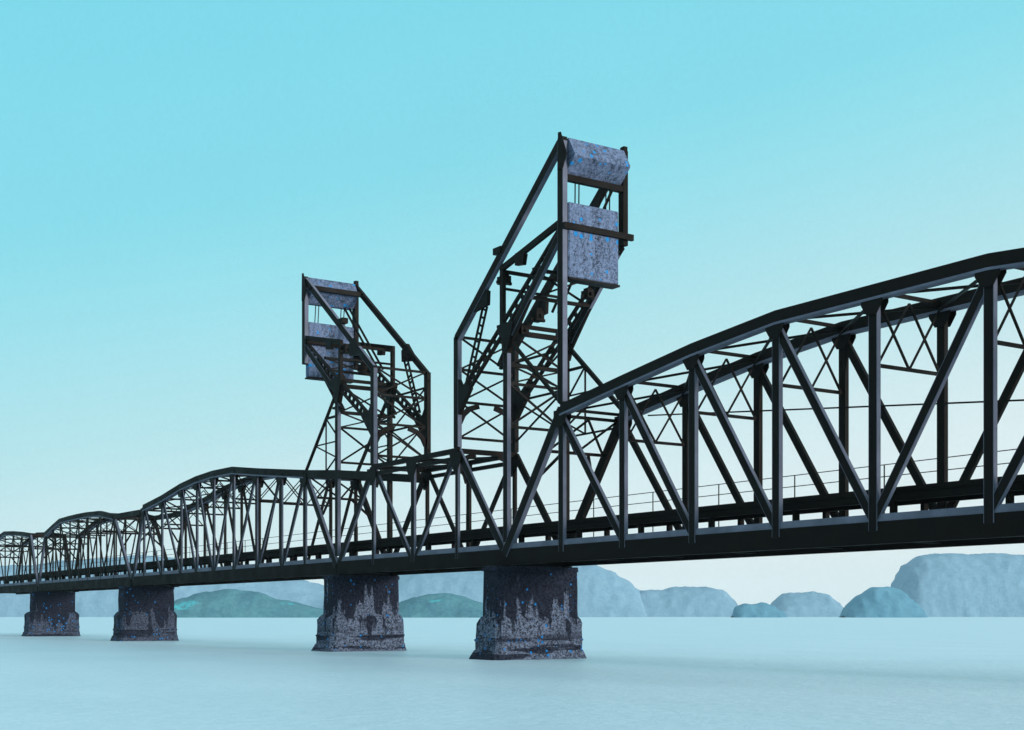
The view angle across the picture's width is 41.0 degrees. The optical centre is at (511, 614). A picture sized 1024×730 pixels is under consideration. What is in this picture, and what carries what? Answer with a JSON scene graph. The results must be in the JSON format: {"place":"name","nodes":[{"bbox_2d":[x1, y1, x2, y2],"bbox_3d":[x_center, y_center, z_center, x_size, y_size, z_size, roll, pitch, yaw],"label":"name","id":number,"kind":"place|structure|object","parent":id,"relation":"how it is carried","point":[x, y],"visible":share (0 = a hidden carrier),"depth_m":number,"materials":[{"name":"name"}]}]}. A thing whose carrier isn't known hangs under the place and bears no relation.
{"place":"outdoors","nodes":[
{"label":"outdoors","id":0,"kind":"place"},
{"bbox_2d":[0,555,323,616],"bbox_3d":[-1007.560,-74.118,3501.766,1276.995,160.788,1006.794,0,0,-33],"label":"hill","id":1,"kind":"structure","parent":0,"point":[100,603],"depth_m":3371.28,"materials":[{"name":"stone"}]},
{"bbox_2d":[174,589,322,617],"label":"hill","id":2,"kind":"structure","parent":0,"point":[229,603],"depth_m":2532.57,"materials":[{"name":"teal stone"}]},
{"bbox_2d":[399,593,482,617],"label":"hill","id":3,"kind":"structure","parent":0,"point":[443,605],"depth_m":2541.92,"materials":[{"name":"teal stone"}]},
{"bbox_2d":[0,617,1023,729],"bbox_3d":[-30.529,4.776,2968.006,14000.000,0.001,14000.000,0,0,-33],"label":"water","id":4,"kind":"structure","parent":0,"point":[771,673],"depth_m":102.99,"materials":[{"name":"blue liquid"}]},
{"bbox_2d":[21,591,80,635],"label":"bridge pier","id":5,"kind":"structure","parent":4,"relation":"in","point":[52,614],"depth_m":308.35,"materials":[{"name":"concrete"}]},
{"bbox_2d":[0,531,75,594],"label":"truss span","id":6,"kind":"object","parent":5,"relation":"on","point":[23,587],"visible":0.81,"depth_m":327.61,"materials":[{"name":"black paint"}]},
{"bbox_2d":[110,586,178,640],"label":"bridge pier","id":7,"kind":"structure","parent":4,"relation":"in","point":[145,614],"depth_m":252.51,"materials":[{"name":"concrete"}]},
{"bbox_2d":[37,510,179,591],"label":"truss span","id":8,"kind":"object","parent":7,"relation":"on","point":[114,580],"visible":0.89,"depth_m":281.45,"materials":[{"name":"black paint"}]},
{"bbox_2d":[311,574,406,651],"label":"bridge pier","id":9,"kind":"structure","parent":4,"relation":"in","point":[360,612],"depth_m":181.04,"materials":[{"name":"concrete"}]},
{"bbox_2d":[131,467,393,585],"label":"truss span","id":10,"kind":"object","parent":9,"relation":"on","point":[292,569],"visible":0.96,"depth_m":214.36,"materials":[{"name":"black paint"}]},
{"bbox_2d":[302,273,430,555],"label":"lift tower","id":11,"kind":"structure","parent":10,"relation":"on","point":[327,296],"depth_m":182.52,"materials":[{"name":"black metal"}]},
{"bbox_2d":[305,305,353,383],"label":"counterweight","id":12,"kind":"object","parent":11,"relation":"hanging from","point":[317,329],"visible":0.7,"depth_m":191.37,"materials":[{"name":"grey concrete"}]},
{"bbox_2d":[469,565,586,659],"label":"bridge pier","id":13,"kind":"structure","parent":4,"relation":"in","point":[530,612],"depth_m":147.47,"materials":[{"name":"concrete"}]},
{"bbox_2d":[502,248,1023,565],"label":"truss span","id":14,"kind":"object","parent":13,"relation":"on","point":[943,521],"visible":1,"depth_m":113.22,"materials":[{"name":"black paint"}]},
{"bbox_2d":[454,132,633,541],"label":"lift tower","id":15,"kind":"structure","parent":14,"relation":"on","point":[601,168],"depth_m":146.47,"materials":[{"name":"black metal"}]},
{"bbox_2d":[337,448,576,574],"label":"lift span","id":16,"kind":"object","parent":15,"relation":"hanging from","point":[472,555],"visible":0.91,"depth_m":163.76,"materials":[{"name":"black paint"}]},
{"bbox_2d":[567,183,619,289],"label":"counterweight","id":17,"kind":"object","parent":15,"relation":"hanging from","point":[592,259],"visible":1,"depth_m":139.67,"materials":[{"name":"grey concrete"}]},
{"bbox_2d":[0,0,1023,606],"label":"sky","id":18,"kind":"structure","parent":0,"point":[172,172],"materials":[{"name":"blue"}]},
{"bbox_2d":[398,565,646,616],"bbox_3d":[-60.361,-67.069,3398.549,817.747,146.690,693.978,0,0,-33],"label":"hill","id":19,"kind":"structure","parent":0,"point":[602,592],"depth_m":3282.45,"materials":[{"name":"stone"}]},
{"bbox_2d":[639,586,737,616],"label":"hill","id":20,"kind":"structure","parent":0,"point":[685,601],"depth_m":3513.85,"materials":[{"name":"stone"}]},
{"bbox_2d":[731,602,786,616],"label":"hill","id":21,"kind":"structure","parent":0,"point":[761,609],"depth_m":2669.39,"materials":[{"name":"stone"}]},
{"bbox_2d":[770,591,843,616],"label":"hill","id":22,"kind":"structure","parent":0,"point":[807,604],"depth_m":3423.70,"materials":[{"name":"stone"}]},
{"bbox_2d":[839,587,927,617],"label":"hill","id":23,"kind":"structure","parent":0,"point":[882,602],"depth_m":2651.01,"materials":[{"name":"teal stone"}]},
{"bbox_2d":[891,553,1023,616],"bbox_3d":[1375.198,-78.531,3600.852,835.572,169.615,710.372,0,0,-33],"label":"hill","id":24,"kind":"structure","parent":0,"point":[962,585],"depth_m":3481.37,"materials":[{"name":"stone"}]}
]}

